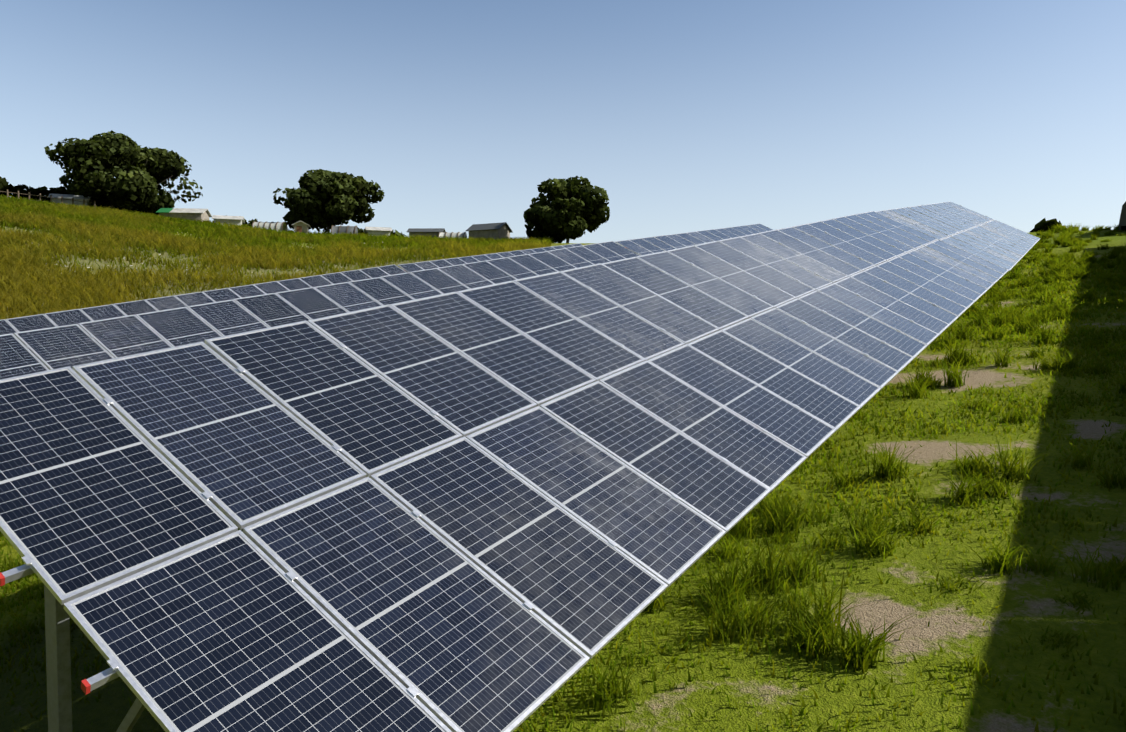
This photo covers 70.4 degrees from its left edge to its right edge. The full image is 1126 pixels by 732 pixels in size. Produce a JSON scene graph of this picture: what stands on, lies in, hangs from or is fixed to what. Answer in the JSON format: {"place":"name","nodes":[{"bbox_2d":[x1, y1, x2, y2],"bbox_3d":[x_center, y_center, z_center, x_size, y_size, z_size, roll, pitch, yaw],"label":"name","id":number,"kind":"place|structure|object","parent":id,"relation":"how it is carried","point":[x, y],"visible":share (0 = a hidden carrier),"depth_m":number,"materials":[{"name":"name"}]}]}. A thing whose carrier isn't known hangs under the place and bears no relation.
{"place":"outdoors","nodes":[
{"label":"outdoors","id":0,"kind":"place"},
{"bbox_2d":[0,217,1125,731],"bbox_3d":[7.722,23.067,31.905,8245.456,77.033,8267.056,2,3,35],"label":"ground","id":1,"kind":"structure","parent":0,"point":[742,685],"depth_m":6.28,"materials":[{"name":"green plant"}]},
{"bbox_2d":[0,176,80,202],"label":"hedge ridge","id":2,"kind":"structure","parent":1,"relation":"on","point":[5,186],"depth_m":82.31,"materials":[{"name":"green plant"}]},
{"bbox_2d":[0,189,95,206],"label":"fence","id":3,"kind":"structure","parent":1,"relation":"on","point":[51,197],"depth_m":80.34,"materials":[{"name":"brown wood"}]},
{"bbox_2d":[47,194,90,206],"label":"greenhouse","id":4,"kind":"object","parent":1,"relation":"on","point":[78,198],"depth_m":81.87,"materials":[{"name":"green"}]},
{"bbox_2d":[44,130,202,214],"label":"oak tree","id":5,"kind":"object","parent":1,"relation":"on","point":[97,163],"visible":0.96,"depth_m":82.46,"materials":[{"name":"green plant"}]},
{"bbox_2d":[156,208,211,220],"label":"shed","id":6,"kind":"structure","parent":1,"relation":"on","point":[192,214],"depth_m":86.12,"materials":[{"name":"green"}]},
{"bbox_2d":[0,264,406,334],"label":"solar table","id":7,"kind":"object","parent":1,"relation":"on","point":[41,321],"visible":0.1,"depth_m":26.84,"materials":[{"name":"glass"}]},
{"bbox_2d":[212,215,244,225],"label":"shed","id":8,"kind":"structure","parent":1,"relation":"on","point":[237,220],"depth_m":85.46,"materials":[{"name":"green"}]},
{"bbox_2d":[226,215,257,225],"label":"bush","id":9,"kind":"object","parent":1,"relation":"on","point":[252,221],"depth_m":89.17,"materials":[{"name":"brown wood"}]},
{"bbox_2d":[252,221,287,231],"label":"greenhouse","id":10,"kind":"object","parent":1,"relation":"on","point":[280,226],"depth_m":88.63,"materials":[{"name":"white plastic"}]},
{"bbox_2d":[0,195,552,319],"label":"dry hill grass","id":11,"kind":"structure","parent":1,"relation":"on","point":[109,233],"depth_m":52.69,"materials":[{"name":"green plant"}]},
{"bbox_2d":[292,221,310,233],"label":"hut","id":12,"kind":"structure","parent":1,"relation":"on","point":[299,226],"depth_m":89.95,"materials":[{"name":"beige"}]},
{"bbox_2d":[0,241,639,379],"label":"solar table","id":13,"kind":"object","parent":1,"relation":"on","point":[32,351],"visible":0.17,"depth_m":16.32,"materials":[{"name":"glass"}]},
{"bbox_2d":[273,169,384,232],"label":"oak tree","id":14,"kind":"object","parent":1,"relation":"on","point":[326,200],"visible":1,"depth_m":91.20,"materials":[{"name":"green plant"}]},
{"bbox_2d":[331,225,357,234],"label":"greenhouse","id":15,"kind":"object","parent":1,"relation":"on","point":[345,229],"depth_m":90.07,"materials":[{"name":"white plastic"}]},
{"bbox_2d":[364,227,391,235],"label":"shed","id":16,"kind":"structure","parent":1,"relation":"on","point":[378,230],"depth_m":89.33,"materials":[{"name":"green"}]},
{"bbox_2d":[358,228,405,236],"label":"ridge shrubs","id":17,"kind":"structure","parent":1,"relation":"on","point":[396,232],"depth_m":92.58,"materials":[{"name":"green plant"}]},
{"bbox_2d":[407,228,445,236],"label":"shed","id":18,"kind":"structure","parent":1,"relation":"on","point":[424,231],"depth_m":90.02,"materials":[{"name":"grey"}]},
{"bbox_2d":[438,232,466,238],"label":"greenhouse","id":19,"kind":"object","parent":1,"relation":"on","point":[456,235],"visible":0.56,"depth_m":88.74,"materials":[{"name":"white plastic"}]},
{"bbox_2d":[397,243,581,272],"bbox_3d":[-1.938,-4.144,41.144,4.020,1.893,15.642,32,27,24],"label":"solar table","id":20,"kind":"object","parent":1,"relation":"on","point":[416,266],"visible":0.12,"depth_m":39.04,"materials":[{"name":"glass"}]},
{"bbox_2d":[466,222,512,239],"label":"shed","id":21,"kind":"structure","parent":1,"relation":"on","point":[498,230],"depth_m":88.05,"materials":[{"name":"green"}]},
{"bbox_2d":[0,211,1008,731],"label":"solar table","id":22,"kind":"object","parent":1,"relation":"on","point":[508,507],"visible":1,"depth_m":5.74,"materials":[{"name":"glass"}]},
{"bbox_2d":[0,223,1125,718],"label":"grass tufts","id":23,"kind":"object","parent":1,"relation":"on","point":[824,627],"visible":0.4,"depth_m":7.54,"materials":[{"name":"green plant"}]},
{"bbox_2d":[523,176,609,242],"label":"oak tree","id":24,"kind":"object","parent":1,"relation":"on","point":[573,208],"visible":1,"depth_m":83.00,"materials":[{"name":"green plant"}]},
{"bbox_2d":[615,223,772,255],"bbox_3d":[7.284,-4.171,34.696,4.020,1.894,15.643,32,27,24],"label":"solar table","id":25,"kind":"object","parent":1,"relation":"on","point":[646,245],"visible":0.31,"depth_m":32.75,"materials":[{"name":"glass"}]},
{"bbox_2d":[875,202,1039,270],"bbox_3d":[14.650,-4.230,29.541,4.020,1.950,15.653,32,27,24],"label":"solar table","id":26,"kind":"object","parent":1,"relation":"on","point":[1003,245],"visible":0.79,"depth_m":27.23,"materials":[{"name":"glass"}]},
{"bbox_2d":[1030,218,1063,231],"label":"shrubs","id":27,"kind":"object","parent":1,"relation":"on","point":[1043,225],"visible":0.5,"depth_m":44.28,"materials":[{"name":"green plant"}]},
{"bbox_2d":[1118,202,1125,229],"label":"dark hoop shed","id":28,"kind":"structure","parent":1,"relation":"on","point":[1122,221],"depth_m":37.28,"materials":[{"name":"grey metal"}]},
{"bbox_2d":[0,0,1125,242],"label":"sky","id":29,"kind":"structure","parent":0,"point":[689,115],"materials":[{"name":"blue"}]}
]}

